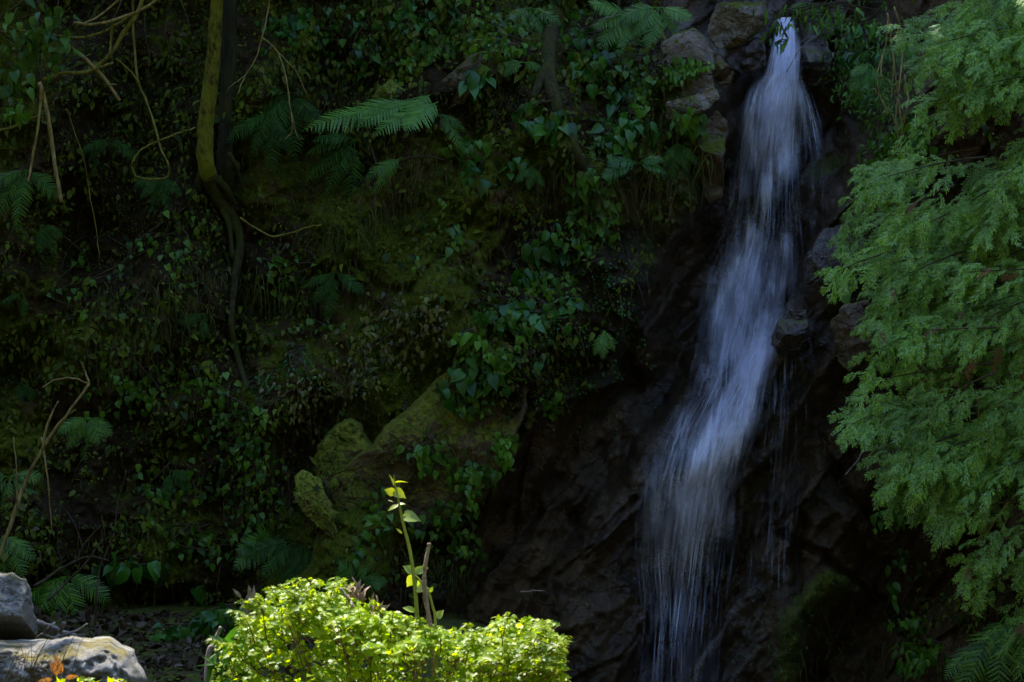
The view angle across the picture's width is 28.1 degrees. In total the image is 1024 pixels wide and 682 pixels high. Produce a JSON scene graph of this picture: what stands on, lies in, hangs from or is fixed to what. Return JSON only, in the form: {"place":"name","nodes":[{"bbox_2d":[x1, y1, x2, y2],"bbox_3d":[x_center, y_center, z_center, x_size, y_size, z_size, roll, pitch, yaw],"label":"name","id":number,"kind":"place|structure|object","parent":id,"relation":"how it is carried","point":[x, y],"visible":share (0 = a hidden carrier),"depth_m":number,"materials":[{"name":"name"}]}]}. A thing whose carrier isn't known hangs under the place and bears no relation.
{"place":"outdoors","nodes":[
{"label":"outdoors","id":0,"kind":"place"},
{"bbox_2d":[71,46,120,100],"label":"broken branch","id":1,"kind":"object","parent":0,"point":[93,66],"visible":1,"depth_m":14.67,"materials":[{"name":"brown plant"}]},
{"bbox_2d":[42,0,143,81],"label":"vine","id":2,"kind":"object","parent":1,"relation":"attached to","point":[116,45],"visible":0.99,"depth_m":14.66,"materials":[{"name":"brown plant"}]},
{"bbox_2d":[73,0,157,25],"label":"broken branch","id":3,"kind":"object","parent":2,"relation":"attached to","point":[86,23],"visible":1,"depth_m":14.57,"materials":[{"name":"brown plant"}]},
{"bbox_2d":[35,603,529,681],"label":"ground","id":4,"kind":"structure","parent":0,"point":[446,621],"depth_m":13.55,"materials":[{"name":"brown soil"}]},
{"bbox_2d":[0,363,89,558],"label":"bare shrub","id":5,"kind":"object","parent":4,"relation":"on","point":[21,491],"visible":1,"depth_m":13.90,"materials":[{"name":"brown plant"}]},
{"bbox_2d":[0,628,105,681],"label":"dry grass","id":6,"kind":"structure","parent":4,"relation":"on","point":[38,664],"depth_m":7.53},
{"bbox_2d":[31,574,110,615],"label":"fern","id":7,"kind":"object","parent":4,"relation":"on","point":[54,582],"visible":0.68,"depth_m":14.28,"materials":[{"name":"green plant"}]},
{"bbox_2d":[0,635,146,681],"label":"pale boulder","id":8,"kind":"object","parent":4,"relation":"on","point":[112,657],"visible":0.76,"depth_m":7.86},
{"bbox_2d":[0,572,37,639],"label":"pale boulder","id":9,"kind":"object","parent":8,"relation":"on","point":[18,620],"visible":0.96,"depth_m":8.37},
{"bbox_2d":[37,619,87,638],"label":"dry twig","id":10,"kind":"object","parent":8,"relation":"on","point":[61,631],"visible":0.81,"depth_m":8.69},
{"bbox_2d":[33,470,126,625],"bbox_3d":[-2.888,1.440,13.708,0.622,1.154,0.127,0,0,0],"label":"bare shrub","id":11,"kind":"object","parent":4,"relation":"on","point":[68,580],"visible":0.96,"depth_m":13.70,"materials":[{"name":"brown plant"}]},
{"bbox_2d":[149,603,247,642],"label":"shrub","id":12,"kind":"object","parent":4,"relation":"on","point":[210,621],"visible":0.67,"depth_m":13.28,"materials":[{"name":"green plant"}]},
{"bbox_2d":[205,576,572,681],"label":"bush","id":13,"kind":"object","parent":4,"relation":"on","point":[538,652],"visible":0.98,"depth_m":8.43,"materials":[{"name":"green plant"}]},
{"bbox_2d":[193,626,256,681],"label":"broad leaved sprig","id":14,"kind":"object","parent":13,"relation":"attached to","point":[228,638],"visible":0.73,"depth_m":8.45,"materials":[{"name":"green plant"}]},
{"bbox_2d":[385,475,443,681],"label":"young shoot","id":15,"kind":"object","parent":4,"relation":"on","point":[408,515],"visible":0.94,"depth_m":8.65,"materials":[{"name":"green plant"}]},
{"bbox_2d":[321,342,527,547],"bbox_3d":[-0.633,0.828,14.681,1.497,1.638,0.707,0,0,0],"label":"mossy outcrop","id":16,"kind":"object","parent":4,"relation":"on","point":[415,412],"visible":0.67,"depth_m":14.47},
{"bbox_2d":[422,543,434,681],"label":"dry stalk","id":17,"kind":"object","parent":4,"relation":"on","point":[425,599],"visible":0.87,"depth_m":8.59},
{"bbox_2d":[0,48,989,681],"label":"grass","id":18,"kind":"structure","parent":4,"relation":"on","point":[452,580],"depth_m":15.21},
{"bbox_2d":[329,558,387,590],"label":"fern","id":19,"kind":"object","parent":18,"relation":"on","point":[346,570],"visible":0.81,"depth_m":13.50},
{"bbox_2d":[666,86,719,118],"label":"grey rock","id":20,"kind":"object","parent":18,"relation":"on","point":[703,101],"visible":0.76,"depth_m":14.98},
{"bbox_2d":[0,0,1023,681],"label":"cliff","id":21,"kind":"structure","parent":0,"point":[618,550],"depth_m":15.18,"materials":[{"name":"plant"}]},
{"bbox_2d":[0,535,36,577],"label":"fern","id":22,"kind":"object","parent":21,"relation":"on","point":[9,545],"visible":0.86,"depth_m":14.15,"materials":[{"name":"green plant"}]},
{"bbox_2d":[0,469,42,518],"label":"fern","id":23,"kind":"object","parent":21,"relation":"on","point":[9,487],"visible":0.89,"depth_m":14.65,"materials":[{"name":"green plant"}]},
{"bbox_2d":[0,170,61,231],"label":"fern","id":24,"kind":"object","parent":21,"relation":"on","point":[20,182],"visible":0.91,"depth_m":15.43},
{"bbox_2d":[0,0,83,128],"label":"leafy vine","id":25,"kind":"object","parent":21,"relation":"attached to","point":[28,57],"visible":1,"depth_m":14.54,"materials":[{"name":"green plant"}]},
{"bbox_2d":[37,82,62,201],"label":"broken branch","id":26,"kind":"object","parent":25,"relation":"hanging from","point":[49,127],"visible":1,"depth_m":14.57,"materials":[{"name":"brown plant"}]},
{"bbox_2d":[0,0,121,81],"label":"vine","id":27,"kind":"object","parent":25,"relation":"attached to","point":[9,38],"visible":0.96,"depth_m":14.64,"materials":[{"name":"brown plant"}]},
{"bbox_2d":[35,224,62,254],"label":"fern","id":28,"kind":"object","parent":21,"relation":"on","point":[48,233],"visible":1,"depth_m":15.37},
{"bbox_2d":[57,417,112,464],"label":"fern","id":29,"kind":"object","parent":21,"relation":"on","point":[91,427],"visible":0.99,"depth_m":14.97,"materials":[{"name":"green plant"}]},
{"bbox_2d":[82,139,138,160],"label":"fern","id":30,"kind":"object","parent":21,"relation":"on","point":[101,144],"visible":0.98,"depth_m":15.64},
{"bbox_2d":[77,347,177,420],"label":"leafy vine","id":31,"kind":"object","parent":21,"relation":"on","point":[137,393],"visible":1,"depth_m":15.05,"materials":[{"name":"green plant"}]},
{"bbox_2d":[89,552,204,606],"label":"leafy vine","id":32,"kind":"object","parent":21,"relation":"on","point":[154,569],"visible":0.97,"depth_m":14.59,"materials":[{"name":"green plant"}]},
{"bbox_2d":[115,0,194,179],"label":"vine","id":33,"kind":"object","parent":21,"relation":"hanging from","point":[136,77],"visible":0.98,"depth_m":14.76,"materials":[{"name":"brown plant"}]},
{"bbox_2d":[134,176,181,212],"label":"fern","id":34,"kind":"object","parent":21,"relation":"on","point":[152,184],"visible":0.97,"depth_m":15.52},
{"bbox_2d":[161,470,190,499],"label":"fern","id":35,"kind":"object","parent":21,"relation":"on","point":[179,474],"visible":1,"depth_m":14.84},
{"bbox_2d":[46,207,345,334],"bbox_3d":[-2.365,-0.524,15.354,2.304,0.995,0.893,0,0,8],"label":"leafy vine","id":36,"kind":"object","parent":21,"relation":"on","point":[178,255],"visible":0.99,"depth_m":15.43,"materials":[{"name":"green plant"}]},
{"bbox_2d":[119,457,285,572],"bbox_3d":[-2.251,1.257,14.758,1.317,0.812,0.495,0,0,14],"label":"leafy vine","id":37,"kind":"object","parent":21,"relation":"on","point":[189,548],"visible":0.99,"depth_m":14.72,"materials":[{"name":"green plant"}]},
{"bbox_2d":[195,0,248,390],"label":"tree","id":38,"kind":"object","parent":21,"relation":"on","point":[210,179],"visible":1,"depth_m":15.50,"materials":[{"name":"brown plant"}]},
{"bbox_2d":[216,0,237,191],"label":"tree","id":39,"kind":"object","parent":21,"relation":"on","point":[224,168],"visible":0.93,"depth_m":15.68,"materials":[{"name":"brown plant"}]},
{"bbox_2d":[173,366,287,496],"bbox_3d":[-2.003,0.654,14.809,1.115,0.940,0.528,0,0,37],"label":"leafy vine","id":40,"kind":"object","parent":21,"relation":"on","point":[222,416],"visible":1,"depth_m":14.74,"materials":[{"name":"green plant"}]},
{"bbox_2d":[233,523,272,570],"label":"fern","id":41,"kind":"object","parent":21,"relation":"on","point":[252,541],"visible":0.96,"depth_m":14.33,"materials":[{"name":"green plant"}]},
{"bbox_2d":[226,112,290,177],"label":"fern","id":42,"kind":"object","parent":21,"relation":"attached to","point":[268,122],"visible":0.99,"depth_m":15.60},
{"bbox_2d":[227,0,306,139],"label":"vine","id":43,"kind":"object","parent":21,"relation":"attached to","point":[275,49],"visible":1,"depth_m":15.00,"materials":[{"name":"brown plant"}]},
{"bbox_2d":[246,537,312,588],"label":"fern","id":44,"kind":"object","parent":21,"relation":"on","point":[298,552],"visible":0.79,"depth_m":14.23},
{"bbox_2d":[237,342,327,401],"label":"leafy vine","id":45,"kind":"object","parent":21,"relation":"on","point":[256,377],"visible":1,"depth_m":14.80,"materials":[{"name":"green plant"}]},
{"bbox_2d":[240,86,326,162],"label":"fern","id":46,"kind":"object","parent":21,"relation":"on","point":[280,108],"visible":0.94,"depth_m":15.75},
{"bbox_2d":[294,470,336,537],"bbox_3d":[-1.347,1.165,14.267,0.348,0.537,0.439,0,0,0],"label":"mossy boulder","id":47,"kind":"object","parent":21,"relation":"on","point":[307,491],"visible":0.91,"depth_m":14.10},
{"bbox_2d":[303,132,363,199],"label":"fern","id":48,"kind":"object","parent":21,"relation":"on","point":[335,140],"visible":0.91,"depth_m":15.74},
{"bbox_2d":[305,272,364,323],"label":"fern","id":49,"kind":"object","parent":21,"relation":"on","point":[330,284],"visible":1,"depth_m":15.20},
{"bbox_2d":[0,0,680,681],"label":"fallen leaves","id":50,"kind":"object","parent":21,"relation":"on","point":[192,658],"visible":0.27,"depth_m":13.74,"materials":[{"name":"brown plant"}]},
{"bbox_2d":[313,418,371,478],"bbox_3d":[-1.195,0.963,14.901,0.522,0.809,0.565,0,0,0],"label":"mossy boulder","id":51,"kind":"object","parent":21,"relation":"on","point":[355,440],"visible":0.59,"depth_m":14.69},
{"bbox_2d":[254,0,445,85],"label":"leafy vine","id":52,"kind":"object","parent":21,"relation":"on","point":[299,22],"visible":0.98,"depth_m":16.23,"materials":[{"name":"green plant"}]},
{"bbox_2d":[2,0,700,612],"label":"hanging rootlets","id":53,"kind":"object","parent":21,"relation":"hanging from","point":[416,168],"visible":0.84,"depth_m":15.37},
{"bbox_2d":[258,288,477,451],"bbox_3d":[-1.216,0.212,14.657,1.597,1.191,1.194,0,0,42],"label":"leafy vine","id":54,"kind":"object","parent":21,"relation":"attached to","point":[391,347],"visible":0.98,"depth_m":14.79,"materials":[{"name":"green plant"}]},
{"bbox_2d":[302,95,438,135],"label":"fern","id":55,"kind":"object","parent":21,"relation":"on","point":[417,110],"visible":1,"depth_m":15.02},
{"bbox_2d":[364,157,402,193],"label":"fern","id":56,"kind":"object","parent":21,"relation":"attached to","point":[388,169],"visible":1,"depth_m":15.54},
{"bbox_2d":[346,486,488,576],"bbox_3d":[-0.676,1.364,14.386,0.542,0.693,1.713,0,0,41],"label":"leafy vine","id":57,"kind":"object","parent":21,"relation":"on","point":[358,555],"visible":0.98,"depth_m":14.37,"materials":[{"name":"green plant"}]},
{"bbox_2d":[410,196,463,272],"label":"leafy vine","id":58,"kind":"object","parent":21,"relation":"attached to","point":[457,232],"visible":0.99,"depth_m":15.09,"materials":[{"name":"green plant"}]},
{"bbox_2d":[414,39,460,65],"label":"fern","id":59,"kind":"object","parent":21,"relation":"on","point":[425,47],"visible":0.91,"depth_m":15.99,"materials":[{"name":"green plant"}]},
{"bbox_2d":[396,436,501,519],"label":"leafy vine","id":60,"kind":"object","parent":21,"relation":"on","point":[484,475],"visible":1,"depth_m":14.36,"materials":[{"name":"green plant"}]},
{"bbox_2d":[437,114,467,156],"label":"fern","id":61,"kind":"object","parent":21,"relation":"on","point":[445,118],"visible":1,"depth_m":15.32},
{"bbox_2d":[441,132,492,159],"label":"leafy vine","id":62,"kind":"object","parent":21,"relation":"on","point":[467,142],"visible":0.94,"depth_m":15.53,"materials":[{"name":"green plant"}]},
{"bbox_2d":[441,50,500,108],"bbox_3d":[-0.414,-1.988,15.738,0.654,0.515,0.304,0,0,20],"label":"grey rock","id":63,"kind":"object","parent":21,"relation":"on","point":[468,62],"visible":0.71,"depth_m":15.62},
{"bbox_2d":[439,354,511,411],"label":"leafy vine","id":64,"kind":"object","parent":21,"relation":"on","point":[470,384],"visible":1,"depth_m":14.44,"materials":[{"name":"green plant"}]},
{"bbox_2d":[458,64,495,104],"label":"leafy vine","id":65,"kind":"object","parent":21,"relation":"attached to","point":[474,83],"visible":1,"depth_m":15.47,"materials":[{"name":"green plant"}]},
{"bbox_2d":[448,326,520,374],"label":"leafy vine","id":66,"kind":"object","parent":21,"relation":"on","point":[466,337],"visible":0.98,"depth_m":14.43,"materials":[{"name":"green plant"}]},
{"bbox_2d":[454,153,528,199],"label":"leafy vine","id":67,"kind":"object","parent":21,"relation":"attached to","point":[472,168],"visible":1,"depth_m":15.33,"materials":[{"name":"green plant"}]},
{"bbox_2d":[417,0,568,65],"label":"leafy vine","id":68,"kind":"object","parent":21,"relation":"on","point":[511,50],"visible":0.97,"depth_m":16.00,"materials":[{"name":"green plant"}]},
{"bbox_2d":[488,431,518,475],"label":"leafy vine","id":69,"kind":"object","parent":21,"relation":"on","point":[501,447],"visible":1,"depth_m":14.45,"materials":[{"name":"green plant"}]},
{"bbox_2d":[0,0,1023,681],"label":"undergrowth","id":70,"kind":"object","parent":21,"relation":"on","point":[334,74],"visible":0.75,"depth_m":15.35,"materials":[{"name":"plant"}]},
{"bbox_2d":[601,155,666,178],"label":"fern","id":71,"kind":"object","parent":70,"relation":"on","point":[623,164],"visible":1,"depth_m":15.13,"materials":[{"name":"green plant"}]},
{"bbox_2d":[479,291,584,337],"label":"leafy vine","id":72,"kind":"object","parent":21,"relation":"on","point":[527,309],"visible":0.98,"depth_m":14.78,"materials":[{"name":"green plant"}]},
{"bbox_2d":[507,7,561,33],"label":"fern","id":73,"kind":"object","parent":21,"relation":"on","point":[534,15],"visible":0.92,"depth_m":16.17,"materials":[{"name":"green plant"}]},
{"bbox_2d":[511,220,566,289],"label":"leafy vine","id":74,"kind":"object","parent":21,"relation":"attached to","point":[544,253],"visible":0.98,"depth_m":15.18,"materials":[{"name":"green plant"}]},
{"bbox_2d":[511,99,576,153],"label":"leafy vine","id":75,"kind":"object","parent":21,"relation":"attached to","point":[547,128],"visible":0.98,"depth_m":15.16,"materials":[{"name":"green plant"}]},
{"bbox_2d":[529,57,559,99],"bbox_3d":[0.234,-1.986,15.551,0.135,0.375,0.412,0,0,23],"label":"tree root","id":76,"kind":"object","parent":21,"relation":"attached to","point":[537,89],"visible":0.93,"depth_m":15.49,"materials":[{"name":"brown plant"}]},
{"bbox_2d":[540,391,563,421],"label":"leafy vine","id":77,"kind":"object","parent":21,"relation":"on","point":[555,408],"visible":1,"depth_m":14.93,"materials":[{"name":"green plant"}]},
{"bbox_2d":[451,55,664,423],"bbox_3d":[0.299,-0.797,15.044,1.914,2.761,0.670,0,0,-36],"label":"leafy vine","id":78,"kind":"object","parent":21,"relation":"attached to","point":[545,275],"visible":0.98,"depth_m":15.26,"materials":[{"name":"green plant"}]},
{"bbox_2d":[540,5,586,171],"bbox_3d":[0.349,-1.923,15.706,0.307,1.478,1.296,0,0,-9],"label":"tree root","id":79,"kind":"object","parent":21,"relation":"attached to","point":[550,36],"visible":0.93,"depth_m":15.47,"materials":[{"name":"brown plant"}]},
{"bbox_2d":[563,153,623,246],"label":"leafy vine","id":80,"kind":"object","parent":21,"relation":"attached to","point":[591,179],"visible":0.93,"depth_m":15.30,"materials":[{"name":"green plant"}]},
{"bbox_2d":[592,330,615,359],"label":"fern","id":81,"kind":"object","parent":21,"relation":"on","point":[603,336],"visible":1,"depth_m":14.94,"materials":[{"name":"green plant"}]},
{"bbox_2d":[551,8,663,154],"bbox_3d":[0.706,-2.019,15.852,0.765,1.337,1.280,0,0,-37],"label":"leafy vine","id":82,"kind":"object","parent":21,"relation":"attached to","point":[628,133],"visible":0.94,"depth_m":15.70,"materials":[{"name":"green plant"}]},
{"bbox_2d":[587,0,653,55],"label":"fern","id":83,"kind":"object","parent":21,"relation":"on","point":[608,20],"visible":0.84,"depth_m":15.91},
{"bbox_2d":[618,3,692,49],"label":"fern","id":84,"kind":"object","parent":21,"relation":"on","point":[651,18],"visible":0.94,"depth_m":15.90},
{"bbox_2d":[486,145,872,681],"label":"creeping leaves","id":85,"kind":"object","parent":21,"relation":"on","point":[606,303],"visible":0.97,"depth_m":15.06,"materials":[{"name":"green plant"}]},
{"bbox_2d":[662,143,698,176],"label":"fern","id":86,"kind":"object","parent":21,"relation":"attached to","point":[675,151],"visible":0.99,"depth_m":15.39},
{"bbox_2d":[653,107,708,143],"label":"leafy vine","id":87,"kind":"object","parent":21,"relation":"on","point":[695,129],"visible":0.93,"depth_m":15.28,"materials":[{"name":"green plant"}]},
{"bbox_2d":[661,27,715,100],"bbox_3d":[1.346,-2.074,15.631,0.432,0.648,0.386,0,0,0],"label":"grey rock","id":88,"kind":"object","parent":21,"relation":"on","point":[693,42],"visible":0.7,"depth_m":15.48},
{"bbox_2d":[663,57,714,86],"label":"leaf clump","id":89,"kind":"object","parent":21,"relation":"on","point":[680,72],"visible":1,"depth_m":15.36,"materials":[{"name":"green plant"}]},
{"bbox_2d":[697,110,727,204],"bbox_3d":[1.515,-1.392,15.513,0.244,0.716,0.470,0,0,0],"label":"brown rock","id":90,"kind":"object","parent":21,"relation":"on","point":[716,127],"visible":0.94,"depth_m":15.47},
{"bbox_2d":[713,52,733,85],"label":"brown rock","id":91,"kind":"object","parent":21,"relation":"on","point":[723,72],"visible":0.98,"depth_m":15.51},
{"bbox_2d":[707,1,769,48],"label":"grey rock","id":92,"kind":"object","parent":21,"relation":"on","point":[732,24],"visible":0.99,"depth_m":15.69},
{"bbox_2d":[752,0,874,54],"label":"leafy branch","id":93,"kind":"object","parent":92,"relation":"attached to","point":[857,13],"visible":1,"depth_m":15.65,"materials":[{"name":"green plant"}]},
{"bbox_2d":[726,37,765,74],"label":"wet rock","id":94,"kind":"object","parent":21,"relation":"on","point":[748,57],"visible":1,"depth_m":15.73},
{"bbox_2d":[770,308,811,354],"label":"wet boulder","id":95,"kind":"object","parent":21,"relation":"on","point":[792,331],"visible":1,"depth_m":14.56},
{"bbox_2d":[800,33,832,87],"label":"wet rock","id":96,"kind":"object","parent":21,"relation":"on","point":[812,56],"visible":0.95,"depth_m":16.32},
{"bbox_2d":[803,225,845,307],"bbox_3d":[2.319,-0.534,15.201,0.351,0.656,0.479,0,0,0],"label":"wet boulder","id":97,"kind":"object","parent":21,"relation":"on","point":[818,256],"visible":0.72,"depth_m":15.02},
{"bbox_2d":[830,300,876,373],"bbox_3d":[2.481,-0.026,14.592,0.354,0.534,0.529,0,0,38],"label":"brown rock","id":98,"kind":"object","parent":21,"relation":"on","point":[843,323],"visible":0.77,"depth_m":14.42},
{"bbox_2d":[832,21,886,70],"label":"shrub","id":99,"kind":"object","parent":21,"relation":"on","point":[846,58],"visible":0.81,"depth_m":15.99,"materials":[{"name":"green plant"}]},
{"bbox_2d":[848,64,887,104],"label":"fern","id":100,"kind":"object","parent":21,"relation":"on","point":[864,70],"visible":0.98,"depth_m":15.80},
{"bbox_2d":[817,0,928,179],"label":"shrub","id":101,"kind":"object","parent":21,"relation":"on","point":[854,101],"visible":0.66,"depth_m":15.97,"materials":[{"name":"green plant"}]},
{"bbox_2d":[873,6,908,152],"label":"hanging roots","id":102,"kind":"object","parent":21,"relation":"hanging from","point":[894,73],"visible":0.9,"depth_m":13.84,"materials":[{"name":"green plant"}]},
{"bbox_2d":[853,75,937,196],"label":"leafy vine","id":103,"kind":"object","parent":21,"relation":"attached to","point":[914,143],"visible":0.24,"depth_m":15.04,"materials":[{"name":"green plant"}]},
{"bbox_2d":[883,543,908,614],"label":"shrub","id":104,"kind":"object","parent":21,"relation":"on","point":[900,561],"visible":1,"depth_m":14.64,"materials":[{"name":"green plant"}]},
{"bbox_2d":[870,494,949,534],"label":"shrub","id":105,"kind":"object","parent":21,"relation":"on","point":[899,520],"visible":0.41,"depth_m":14.65,"materials":[{"name":"green plant"}]},
{"bbox_2d":[882,610,949,681],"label":"shrub","id":106,"kind":"object","parent":21,"relation":"on","point":[914,652],"visible":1,"depth_m":14.13,"materials":[{"name":"green plant"}]},
{"bbox_2d":[943,643,1007,681],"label":"fern","id":107,"kind":"object","parent":21,"relation":"on","point":[958,659],"visible":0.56,"depth_m":13.05,"materials":[{"name":"green plant"}]},
{"bbox_2d":[958,614,1023,681],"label":"fern","id":108,"kind":"object","parent":21,"relation":"on","point":[998,635],"visible":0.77,"depth_m":12.94,"materials":[{"name":"green plant"}]},
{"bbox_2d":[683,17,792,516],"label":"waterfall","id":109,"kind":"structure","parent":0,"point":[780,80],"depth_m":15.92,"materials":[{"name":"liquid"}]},
{"bbox_2d":[814,0,1023,680],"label":"cypress tree","id":110,"kind":"object","parent":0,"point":[960,465],"visible":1,"depth_m":12.73,"materials":[{"name":"green plant"}]},
{"bbox_2d":[906,214,1023,545],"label":"broken branch","id":111,"kind":"object","parent":110,"relation":"attached to","point":[1014,495],"visible":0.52,"depth_m":12.94,"materials":[{"name":"brown plant"}]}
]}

